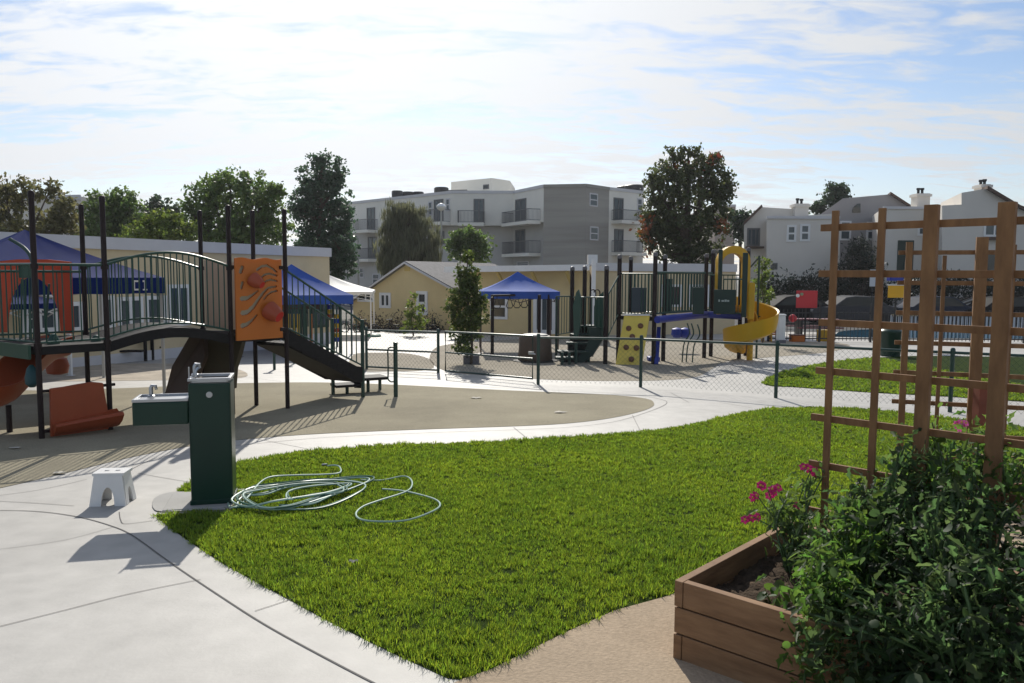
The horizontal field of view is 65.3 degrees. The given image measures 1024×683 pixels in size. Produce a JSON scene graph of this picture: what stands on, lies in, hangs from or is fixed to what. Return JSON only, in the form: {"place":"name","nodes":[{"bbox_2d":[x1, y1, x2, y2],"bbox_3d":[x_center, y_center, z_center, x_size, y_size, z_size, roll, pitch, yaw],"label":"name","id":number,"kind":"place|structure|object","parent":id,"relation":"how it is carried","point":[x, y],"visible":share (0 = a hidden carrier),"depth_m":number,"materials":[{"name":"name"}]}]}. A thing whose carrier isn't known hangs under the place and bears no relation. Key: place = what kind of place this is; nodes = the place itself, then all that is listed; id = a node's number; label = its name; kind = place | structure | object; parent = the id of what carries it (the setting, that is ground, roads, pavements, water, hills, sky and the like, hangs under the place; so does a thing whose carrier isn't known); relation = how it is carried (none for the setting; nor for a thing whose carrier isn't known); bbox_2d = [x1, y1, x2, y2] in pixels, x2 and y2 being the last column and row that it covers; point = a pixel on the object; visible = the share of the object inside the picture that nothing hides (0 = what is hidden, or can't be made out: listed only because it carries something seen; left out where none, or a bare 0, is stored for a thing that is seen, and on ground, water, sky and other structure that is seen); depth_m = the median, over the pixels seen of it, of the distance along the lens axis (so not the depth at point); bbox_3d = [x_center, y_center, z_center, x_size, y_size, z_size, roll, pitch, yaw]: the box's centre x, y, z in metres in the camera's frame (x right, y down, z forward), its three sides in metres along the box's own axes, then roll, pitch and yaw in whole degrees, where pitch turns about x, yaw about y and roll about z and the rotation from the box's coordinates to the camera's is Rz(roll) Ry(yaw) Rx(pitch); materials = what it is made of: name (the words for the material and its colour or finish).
{"place":"outdoors","nodes":[
{"label":"outdoors","id":0,"kind":"place"},
{"bbox_2d":[0,382,653,487],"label":"play surface","id":1,"kind":"object","parent":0,"point":[316,408],"visible":0.82,"depth_m":10.86,"materials":[{"name":"rubber"}]},
{"bbox_2d":[0,230,165,393],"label":"canopy tent","id":2,"kind":"object","parent":1,"relation":"on","point":[48,249],"visible":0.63,"depth_m":12.58,"materials":[{"name":"blue fabric"}]},
{"bbox_2d":[0,190,397,438],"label":"play structure","id":3,"kind":"object","parent":1,"relation":"on","point":[243,302],"visible":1,"depth_m":10.74,"materials":[{"name":"black metal"}]},
{"bbox_2d":[0,330,1023,682],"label":"pavement","id":4,"kind":"structure","parent":0,"point":[184,628],"depth_m":5.05,"materials":[{"name":"concrete"}]},
{"bbox_2d":[89,467,136,506],"bbox_3d":[-3.226,1.173,6.453,0.280,0.263,0.236,0,5,-6],"label":"step stool","id":5,"kind":"object","parent":4,"relation":"on","point":[116,482],"visible":1,"depth_m":6.36,"materials":[{"name":"white plastic"}]},
{"bbox_2d":[120,340,160,360],"bbox_3d":[-8.937,0.181,18.819,0.950,0.545,1.200,0,5,0],"label":"table","id":6,"kind":"object","parent":4,"relation":"on","point":[144,350],"visible":0.18,"depth_m":18.63,"materials":[{"name":"brown"}]},
{"bbox_2d":[42,363,247,380],"bbox_3d":[-9.203,0.616,16.235,7.799,0.070,3.667,0,5,-7],"label":"sand pit","id":7,"kind":"object","parent":4,"relation":"on","point":[133,371],"visible":0.44,"depth_m":16.00,"materials":[{"name":"beige sand"}]},
{"bbox_2d":[9,295,73,375],"bbox_3d":[-9.599,-0.191,15.242,1.619,1.792,1.619,3,6,30],"label":"canopy tent","id":8,"kind":"object","parent":7,"relation":"on","point":[51,306],"visible":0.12,"depth_m":15.19,"materials":[{"name":"white paint"}]},
{"bbox_2d":[152,491,229,510],"bbox_3d":[-2.565,1.296,6.500,0.762,0.011,0.624,0,5,0],"label":"concrete pad","id":9,"kind":"object","parent":4,"relation":"on","point":[159,503],"visible":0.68,"depth_m":6.42,"materials":[{"name":"grey concrete"}]},
{"bbox_2d":[162,489,249,511],"bbox_3d":[-2.478,1.294,6.524,0.620,0.020,0.520,-1,5,-14],"label":"fountain pad","id":10,"kind":"object","parent":9,"relation":"on","point":[179,500],"visible":0.46,"depth_m":6.36,"materials":[{"name":"concrete"}]},
{"bbox_2d":[131,363,237,504],"bbox_3d":[-2.621,0.742,6.426,0.734,1.141,0.341,-1,5,-14],"label":"drinking fountain","id":11,"kind":"object","parent":10,"relation":"on","point":[204,407],"visible":0.98,"depth_m":6.32,"materials":[{"name":"green metal"}]},
{"bbox_2d":[282,304,303,337],"bbox_3d":[-5.633,-0.442,20.639,0.608,1.583,0.086,0,5,0],"label":"toddler panel","id":12,"kind":"object","parent":4,"relation":"on","point":[296,305],"visible":0.24,"depth_m":20.60,"materials":[{"name":"green plastic"}]},
{"bbox_2d":[242,264,353,356],"bbox_3d":[-5.945,-0.886,21.605,2.908,2.401,2.908,-1,5,-20],"label":"canopy tent","id":13,"kind":"object","parent":4,"relation":"on","point":[338,296],"visible":0.53,"depth_m":20.72,"materials":[{"name":"blue fabric"}]},
{"bbox_2d":[299,304,322,347],"bbox_3d":[-5.272,-0.456,20.938,0.640,1.575,0.086,0,5,0],"label":"toddler panel","id":14,"kind":"object","parent":4,"relation":"on","point":[317,306],"visible":0.23,"depth_m":20.91,"materials":[{"name":"teal"}]},
{"bbox_2d":[326,304,340,352],"bbox_3d":[-4.743,-0.526,21.233,0.400,1.682,0.133,0,5,0],"label":"bead counter","id":15,"kind":"object","parent":4,"relation":"on","point":[334,317],"visible":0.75,"depth_m":21.20,"materials":[{"name":"teal"}]},
{"bbox_2d":[330,276,374,334],"bbox_3d":[-6.893,-1.363,29.593,3.531,2.287,3.531,0,5,-8],"label":"canopy tent","id":16,"kind":"object","parent":4,"relation":"on","point":[348,287],"visible":0.38,"depth_m":28.55,"materials":[{"name":"white fabric"}]},
{"bbox_2d":[349,353,433,371],"bbox_3d":[-2.902,0.459,19.099,1.953,0.088,4.940,-1,5,-11],"label":"tan patch","id":17,"kind":"object","parent":4,"relation":"on","point":[404,357],"visible":0.72,"depth_m":18.89,"materials":[{"name":"rubber"}]},
{"bbox_2d":[365,327,439,372],"bbox_3d":[-2.317,0.183,16.762,1.788,0.957,0.068,2,5,22],"label":"chain link fence","id":18,"kind":"object","parent":17,"relation":"on","point":[367,330],"visible":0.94,"depth_m":16.72,"materials":[{"name":"teal"}]},
{"bbox_2d":[397,291,430,335],"bbox_3d":[-3.543,-0.957,28.923,1.094,1.747,0.779,-2,5,-28],"label":"sapling","id":19,"kind":"object","parent":4,"relation":"on","point":[419,322],"visible":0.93,"depth_m":28.93,"materials":[{"name":"green plant"}]},
{"bbox_2d":[445,331,534,379],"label":"gate","id":20,"kind":"structure","parent":4,"relation":"on","point":[532,353],"depth_m":15.50,"materials":[{"name":"teal"}]},
{"bbox_2d":[536,334,1023,412],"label":"chain link fence","id":21,"kind":"object","parent":4,"relation":"on","point":[952,352],"visible":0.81,"depth_m":13.12,"materials":[{"name":"grey"}]},
{"bbox_2d":[796,290,817,334],"bbox_3d":[9.912,-0.865,26.996,0.757,1.747,0.156,0,5,-9],"label":"red panel sign","id":22,"kind":"object","parent":4,"relation":"on","point":[806,299],"visible":1,"depth_m":26.93,"materials":[{"name":"red metal"}]},
{"bbox_2d":[786,318,843,333],"bbox_3d":[11.741,-0.569,31.012,1.750,0.642,1.450,0,5,0],"label":"picnic table","id":23,"kind":"object","parent":4,"relation":"on","point":[801,327],"visible":0.37,"depth_m":30.84,"materials":[{"name":"red"}]},
{"bbox_2d":[880,329,901,356],"bbox_3d":[10.085,-0.004,21.280,0.600,0.790,0.591,0,5,0],"label":"litter bin","id":24,"kind":"object","parent":4,"relation":"on","point":[889,337],"visible":0.56,"depth_m":21.06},
{"bbox_2d":[887,278,903,321],"bbox_3d":[11.516,-0.870,24.007,0.564,2.172,0.250,0,5,0],"label":"sign","id":25,"kind":"object","parent":4,"relation":"on","point":[895,291],"visible":0.58,"depth_m":23.91,"materials":[{"name":"yellow plastic"}]},
{"bbox_2d":[940,453,1023,513],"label":"planter box","id":26,"kind":"object","parent":4,"relation":"on","point":[1019,510],"depth_m":6.26,"materials":[{"name":"brown wood"}]},
{"bbox_2d":[876,410,1023,485],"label":"flowering plant","id":27,"kind":"object","parent":26,"relation":"in","point":[965,424],"visible":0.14,"depth_m":5.67,"materials":[{"name":"green plant"}]},
{"bbox_2d":[0,0,1023,276],"label":"sky","id":28,"kind":"structure","parent":0,"point":[149,97],"materials":[{"name":"blue"}]},
{"bbox_2d":[334,277,793,331],"bbox_3d":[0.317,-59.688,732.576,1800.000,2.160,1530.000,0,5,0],"label":"ground","id":29,"kind":"structure","parent":0,"point":[347,308],"depth_m":48.27,"materials":[{"name":"grey concrete"}]},
{"bbox_2d":[0,172,86,235],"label":"broadleaf tree","id":30,"kind":"object","parent":29,"relation":"on","point":[60,219],"visible":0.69,"depth_m":33.44,"materials":[{"name":"green plant"}]},
{"bbox_2d":[0,195,142,234],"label":"broadleaf tree","id":31,"kind":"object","parent":29,"relation":"on","point":[80,199],"depth_m":60.06,"materials":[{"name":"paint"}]},
{"bbox_2d":[75,185,150,237],"bbox_3d":[-19.901,-4.339,39.742,3.758,6.877,3.461,-4,7,-44],"label":"broadleaf tree","id":32,"kind":"object","parent":29,"relation":"on","point":[120,208],"visible":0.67,"depth_m":39.14,"materials":[{"name":"green plant"}]},
{"bbox_2d":[114,207,202,240],"bbox_3d":[-14.433,-2.920,32.439,3.384,5.085,2.908,0,5,0],"label":"broadleaf tree","id":33,"kind":"object","parent":29,"relation":"on","point":[166,225],"visible":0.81,"depth_m":32.18,"materials":[{"name":"green plant"}]},
{"bbox_2d":[140,194,181,215],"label":"broadleaf tree","id":34,"kind":"object","parent":29,"relation":"on","point":[155,201],"visible":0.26,"depth_m":54.80,"materials":[{"name":"green plant"}]},
{"bbox_2d":[0,232,331,369],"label":"beige building","id":35,"kind":"structure","parent":29,"relation":"on","point":[313,261],"depth_m":19.16,"materials":[{"name":"paint"}]},
{"bbox_2d":[20,295,57,332],"bbox_3d":[-9.727,-0.579,16.445,0.050,0.790,0.766,3,5,25],"label":"door","id":36,"kind":"structure","parent":35,"relation":"in","point":[50,321],"depth_m":16.61,"materials":[{"name":"white paint"}]},
{"bbox_2d":[73,302,82,329],"bbox_3d":[-9.414,-0.531,17.112,0.050,0.636,0.474,3,5,25],"label":"door","id":37,"kind":"structure","parent":35,"relation":"in","point":[77,322],"depth_m":17.22,"materials":[{"name":"white paint"}]},
{"bbox_2d":[117,296,143,325],"bbox_3d":[-8.794,-0.666,18.413,0.050,0.731,0.686,3,5,25],"label":"door","id":38,"kind":"structure","parent":35,"relation":"in","point":[124,298],"depth_m":18.39,"materials":[{"name":"white paint"}]},
{"bbox_2d":[144,295,167,322],"bbox_3d":[-8.491,-0.714,19.052,0.050,0.757,0.617,3,5,25],"label":"door","id":39,"kind":"structure","parent":35,"relation":"in","point":[149,314],"depth_m":18.98,"materials":[{"name":"white paint"}]},
{"bbox_2d":[167,284,189,325],"bbox_3d":[-8.192,-0.894,19.669,0.050,1.020,0.674,3,5,25],"label":"door","id":40,"kind":"structure","parent":35,"relation":"in","point":[181,285],"depth_m":19.65,"materials":[{"name":"white paint"}]},
{"bbox_2d":[175,164,294,245],"bbox_3d":[-12.842,-4.391,36.980,5.515,7.420,5.081,0,5,0],"label":"broadleaf tree","id":41,"kind":"object","parent":29,"relation":"on","point":[215,199],"visible":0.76,"depth_m":36.23,"materials":[{"name":"green plant"}]},
{"bbox_2d":[284,148,360,280],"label":"broadleaf tree","id":42,"kind":"object","parent":29,"relation":"on","point":[313,209],"visible":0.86,"depth_m":44.20,"materials":[{"name":"green plant"}]},
{"bbox_2d":[373,199,442,276],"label":"willow tree","id":43,"kind":"object","parent":29,"relation":"on","point":[402,224],"visible":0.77,"depth_m":45.05,"materials":[{"name":"green plant"}]},
{"bbox_2d":[345,261,497,329],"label":"yellow house","id":44,"kind":"structure","parent":29,"relation":"on","point":[429,283],"depth_m":34.53,"materials":[{"name":"paint"}]},
{"bbox_2d":[379,292,390,307],"bbox_3d":[-5.567,-1.808,35.054,0.623,0.674,0.050,3,6,29],"label":"window","id":45,"kind":"structure","parent":44,"relation":"in","point":[384,298],"depth_m":35.04,"materials":[{"name":"white paint"}]},
{"bbox_2d":[416,291,427,314],"bbox_3d":[-3.840,-1.638,34.091,0.590,1.027,0.050,3,6,29],"label":"door","id":46,"kind":"structure","parent":44,"relation":"in","point":[422,297],"depth_m":34.06,"materials":[{"name":"white paint"}]},
{"bbox_2d":[442,224,497,262],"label":"tree","id":47,"kind":"object","parent":29,"relation":"on","point":[460,240],"visible":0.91,"depth_m":42.40,"materials":[{"name":"green plant"}]},
{"bbox_2d":[330,178,646,305],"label":"apartment building","id":48,"kind":"structure","parent":29,"relation":"on","point":[559,224],"depth_m":64.07,"materials":[{"name":"paint"}]},
{"bbox_2d":[474,199,483,221],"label":"balcony door","id":49,"kind":"structure","parent":48,"relation":"in","point":[478,203],"depth_m":65.39,"materials":[{"name":"grey glass"}]},
{"bbox_2d":[515,198,525,221],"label":"balcony door","id":50,"kind":"structure","parent":48,"relation":"in","point":[519,203],"depth_m":64.13,"materials":[{"name":"grey glass"}]},
{"bbox_2d":[444,264,589,336],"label":"yellow building","id":51,"kind":"structure","parent":29,"relation":"on","point":[510,320],"depth_m":29.28,"materials":[{"name":"paint"}]},
{"bbox_2d":[490,299,507,319],"bbox_3d":[-0.492,-1.315,29.977,0.717,0.961,0.050,2,5,23],"label":"window","id":52,"kind":"structure","parent":51,"relation":"in","point":[501,313],"depth_m":29.96,"materials":[{"name":"white paint"}]},
{"bbox_2d":[533,299,554,333],"bbox_3d":[1.189,-1.039,29.270,0.884,1.503,0.050,2,5,23],"label":"door","id":53,"kind":"structure","parent":51,"relation":"in","point":[535,301],"depth_m":29.29,"materials":[{"name":"white paint"}]},
{"bbox_2d":[587,263,736,334],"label":"yellow building","id":54,"kind":"structure","parent":29,"relation":"on","point":[719,325],"depth_m":30.71,"materials":[{"name":"beige paint"}]},
{"bbox_2d":[629,142,738,263],"bbox_3d":[7.653,-4.655,35.664,4.939,8.389,3.624,0,5,0],"label":"maple tree","id":55,"kind":"object","parent":29,"relation":"on","point":[664,219],"visible":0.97,"depth_m":35.27,"materials":[{"name":"green plant"}]},
{"bbox_2d":[691,204,735,263],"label":"beige building","id":56,"kind":"structure","parent":29,"relation":"on","point":[728,258],"depth_m":69.53,"materials":[{"name":"beige paint"}]},
{"bbox_2d":[723,206,754,263],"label":"broadleaf tree","id":57,"kind":"object","parent":29,"relation":"on","point":[737,225],"visible":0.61,"depth_m":59.07,"materials":[{"name":"green plant"}]},
{"bbox_2d":[750,255,775,342],"bbox_3d":[7.850,-1.230,25.035,0.819,2.919,0.694,-2,5,-24],"label":"sapling","id":58,"kind":"object","parent":29,"relation":"on","point":[764,276],"visible":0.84,"depth_m":24.91,"materials":[{"name":"green plant"}]},
{"bbox_2d":[809,180,854,214],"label":"broadleaf tree","id":59,"kind":"object","parent":29,"relation":"on","point":[837,192],"visible":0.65,"depth_m":62.88,"materials":[{"name":"green plant"}]},
{"bbox_2d":[767,303,1023,342],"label":"iron fence","id":60,"kind":"object","parent":29,"relation":"on","point":[871,317],"visible":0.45,"depth_m":26.84,"materials":[{"name":"grey metal"}]},
{"bbox_2d":[150,405,1023,680],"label":"lawn","id":61,"kind":"structure","parent":0,"point":[510,570],"depth_m":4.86,"materials":[{"name":"green plant"}]},
{"bbox_2d":[227,463,440,522],"bbox_3d":[-1.372,1.251,6.622,1.858,0.101,1.490,3,5,27],"label":"garden hose","id":62,"kind":"object","parent":61,"relation":"on","point":[278,486],"visible":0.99,"depth_m":6.54,"materials":[{"name":"green"}]},
{"bbox_2d":[429,338,849,380],"bbox_3d":[2.840,0.207,23.031,10.167,0.240,15.345,4,6,38],"label":"back play surface","id":63,"kind":"object","parent":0,"point":[595,372],"visible":0.69,"depth_m":18.97,"materials":[{"name":"rubber"}]},
{"bbox_2d":[463,353,478,363],"bbox_3d":[-0.943,0.404,18.549,0.400,0.215,0.380,0,5,0],"label":"tree box","id":64,"kind":"object","parent":63,"relation":"on","point":[474,360],"visible":0.45,"depth_m":18.38,"materials":[{"name":"grey"}]},
{"bbox_2d":[440,248,491,363],"bbox_3d":[-1.054,-0.748,18.196,1.158,2.769,0.894,3,6,29],"label":"young tree","id":65,"kind":"object","parent":64,"relation":"in","point":[467,291],"visible":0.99,"depth_m":18.07,"materials":[{"name":"green plant"}]},
{"bbox_2d":[479,272,559,352],"bbox_3d":[0.154,-0.855,22.608,2.221,2.247,2.221,0,5,-3],"label":"canopy tent","id":66,"kind":"object","parent":63,"relation":"on","point":[519,285],"visible":0.87,"depth_m":21.65,"materials":[{"name":"blue fabric"}]},
{"bbox_2d":[491,294,549,353],"bbox_3d":[0.264,-0.454,21.302,1.606,1.604,0.798,-4,6,-42],"label":"ring ladder","id":67,"kind":"object","parent":63,"relation":"on","point":[529,316],"visible":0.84,"depth_m":21.21,"materials":[{"name":"black metal"}]},
{"bbox_2d":[512,333,557,362],"bbox_3d":[0.557,0.147,19.234,1.100,0.660,1.100,0,5,0],"label":"play stump","id":68,"kind":"object","parent":63,"relation":"on","point":[545,346],"visible":0.67,"depth_m":18.91,"materials":[{"name":"brown plastic"}]},
{"bbox_2d":[591,259,595,324],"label":"white column","id":69,"kind":"structure","parent":63,"relation":"on","point":[593,281],"depth_m":26.47,"materials":[{"name":"paint"}]},
{"bbox_2d":[555,246,778,364],"bbox_3d":[3.515,-0.954,20.130,5.803,2.898,3.437,-1,5,-14],"label":"play structure","id":70,"kind":"object","parent":63,"relation":"on","point":[761,321],"visible":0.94,"depth_m":19.12,"materials":[{"name":"green metal"}]},
{"bbox_2d":[775,314,785,342],"bbox_3d":[8.797,-0.419,26.141,0.270,0.960,0.270,0,5,0],"label":"water cooler","id":71,"kind":"object","parent":63,"relation":"on","point":[780,332],"visible":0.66,"depth_m":26.03,"materials":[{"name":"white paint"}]},
{"bbox_2d":[454,515,1023,682],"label":"dirt path","id":72,"kind":"structure","parent":0,"point":[632,644],"depth_m":3.79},
{"bbox_2d":[673,525,1022,682],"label":"planter box","id":73,"kind":"object","parent":72,"relation":"on","point":[733,636],"visible":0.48,"depth_m":3.60,"materials":[{"name":"brown wood"}]},
{"bbox_2d":[713,545,1023,676],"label":"planter soil","id":74,"kind":"structure","parent":73,"relation":"in","point":[743,583],"depth_m":4.03,"materials":[{"name":"brown soil"}]},
{"bbox_2d":[757,579,784,600],"bbox_3d":[1.232,1.201,3.786,0.128,0.125,0.096,-3,6,-36],"label":"seedling","id":75,"kind":"object","parent":74,"relation":"on","point":[772,588],"visible":0.76,"depth_m":3.78,"materials":[{"name":"green plant"}]},
{"bbox_2d":[740,461,843,573],"bbox_3d":[1.455,0.910,4.225,0.475,0.565,0.440,4,6,34],"label":"flowering plant","id":76,"kind":"object","parent":74,"relation":"on","point":[790,525],"visible":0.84,"depth_m":4.24,"materials":[{"name":"green plant"}]},
{"bbox_2d":[756,489,903,682],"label":"tomato plant","id":77,"kind":"object","parent":74,"relation":"on","point":[847,551],"visible":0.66,"depth_m":3.40,"materials":[{"name":"green plant"}]},
{"bbox_2d":[780,427,961,599],"bbox_3d":[1.710,0.886,3.781,0.784,0.932,0.846,0,5,0],"label":"tomato plant","id":78,"kind":"object","parent":74,"relation":"on","point":[906,500],"visible":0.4,"depth_m":3.77,"materials":[{"name":"green plant"}]},
{"bbox_2d":[786,541,1023,682],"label":"tomato plant","id":79,"kind":"object","parent":74,"relation":"on","point":[948,646],"visible":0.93,"depth_m":2.94,"materials":[{"name":"green plant"}]},
{"bbox_2d":[807,201,1023,607],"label":"trellis","id":80,"kind":"object","parent":74,"relation":"on","point":[1006,221],"visible":0.79,"depth_m":3.83,"materials":[{"name":"brown wood"}]},
{"bbox_2d":[809,460,1023,682],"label":"tomato plant","id":81,"kind":"object","parent":74,"relation":"on","point":[950,550],"visible":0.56,"depth_m":3.22,"materials":[{"name":"green plant"}]},
{"bbox_2d":[851,402,1023,551],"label":"tomato plant","id":82,"kind":"object","parent":74,"relation":"on","point":[1010,476],"visible":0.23,"depth_m":3.79,"materials":[{"name":"green plant"}]},
{"bbox_2d":[977,468,1023,682],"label":"tomato plant","id":83,"kind":"object","parent":74,"relation":"on","point":[1006,566],"visible":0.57,"depth_m":2.99,"materials":[{"name":"green plant"}]},
{"bbox_2d":[843,671,957,682],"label":"squash plant","id":84,"kind":"object","parent":72,"relation":"on","point":[916,677],"visible":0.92,"depth_m":2.88,"materials":[{"name":"green plant"}]},
{"bbox_2d":[890,237,1023,461],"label":"trellis","id":85,"kind":"object","parent":72,"relation":"on","point":[981,252],"visible":0.63,"depth_m":6.52,"materials":[{"name":"brown wood"}]},
{"bbox_2d":[971,389,986,425],"bbox_3d":[3.744,0.500,6.363,0.100,0.330,0.090,0,5,0],"label":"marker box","id":86,"kind":"object","parent":85,"relation":"attached to","point":[979,405],"visible":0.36,"depth_m":6.33,"materials":[{"name":"red plastic"}]},
{"bbox_2d":[735,317,1020,331],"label":"parking lot","id":87,"kind":"structure","parent":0,"point":[787,328],"depth_m":38.35,"materials":[{"name":"grey asphalt"}]},
{"bbox_2d":[744,198,839,302],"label":"town house","id":88,"kind":"structure","parent":87,"relation":"on","point":[794,239],"depth_m":49.72,"materials":[{"name":"paint"}]},
{"bbox_2d":[747,228,759,245],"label":"window","id":89,"kind":"structure","parent":88,"relation":"in","point":[753,234],"depth_m":51.58,"materials":[{"name":"grey glass"}]},
{"bbox_2d":[765,295,827,322],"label":"parked car","id":90,"kind":"object","parent":87,"relation":"on","point":[783,303],"visible":0.06,"depth_m":40.62,"materials":[{"name":"black metal"}]},
{"bbox_2d":[755,263,854,302],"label":"hedge","id":91,"kind":"object","parent":87,"relation":"on","point":[790,286],"visible":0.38,"depth_m":45.58,"materials":[{"name":"green plant"}]},
{"bbox_2d":[809,295,898,322],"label":"parked car","id":92,"kind":"object","parent":87,"relation":"on","point":[853,303],"visible":0.41,"depth_m":40.13,"materials":[{"name":"silver metal"}]},
{"bbox_2d":[825,232,900,305],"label":"ivy shrub","id":93,"kind":"object","parent":87,"relation":"on","point":[857,252],"visible":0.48,"depth_m":47.59,"materials":[{"name":"green plant"}]},
{"bbox_2d":[822,192,910,295],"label":"town house","id":94,"kind":"structure","parent":87,"relation":"on","point":[865,209],"depth_m":55.42,"materials":[{"name":"paint"}]},
{"bbox_2d":[872,188,931,305],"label":"town house","id":95,"kind":"structure","parent":87,"relation":"on","point":[896,240],"depth_m":48.66,"materials":[{"name":"stucco"},{"name":"tile"}]},
{"bbox_2d":[897,240,913,278],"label":"window","id":96,"kind":"structure","parent":95,"relation":"in","point":[901,243],"depth_m":48.69,"materials":[{"name":"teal glass"}]},
{"bbox_2d":[893,296,971,324],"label":"parked car","id":97,"kind":"object","parent":87,"relation":"on","point":[954,304],"visible":0.27,"depth_m":40.12,"materials":[{"name":"grey metal"}]},
{"bbox_2d":[886,268,1023,320],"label":"hedge","id":98,"kind":"object","parent":87,"relation":"on","point":[956,290],"visible":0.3,"depth_m":43.71,"materials":[{"name":"green plant"}]},
{"bbox_2d":[890,314,1023,327],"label":"wooden fence","id":99,"kind":"object","parent":87,"relation":"on","point":[950,319],"visible":0.09,"depth_m":36.71,"materials":[{"name":"beige"}]},
{"bbox_2d":[937,179,1023,304],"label":"town house","id":100,"kind":"structure","parent":87,"relation":"on","point":[981,200],"depth_m":46.62,"materials":[{"name":"paint"}]},
{"bbox_2d":[966,296,1023,325],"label":"parked car","id":101,"kind":"object","parent":87,"relation":"on","point":[1018,304],"visible":0.2,"depth_m":40.12,"materials":[{"name":"black metal"}]},
{"bbox_2d":[761,356,1023,401],"bbox_3d":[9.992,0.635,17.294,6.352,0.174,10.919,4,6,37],"label":"back lawn","id":102,"kind":"structure","parent":0,"point":[960,364],"depth_m":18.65,"materials":[{"name":"green plant"}]},
{"bbox_2d":[836,329,1022,338],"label":"road","id":103,"kind":"structure","parent":0,"point":[854,334],"depth_m":31.39,"materials":[{"name":"grey asphalt"}]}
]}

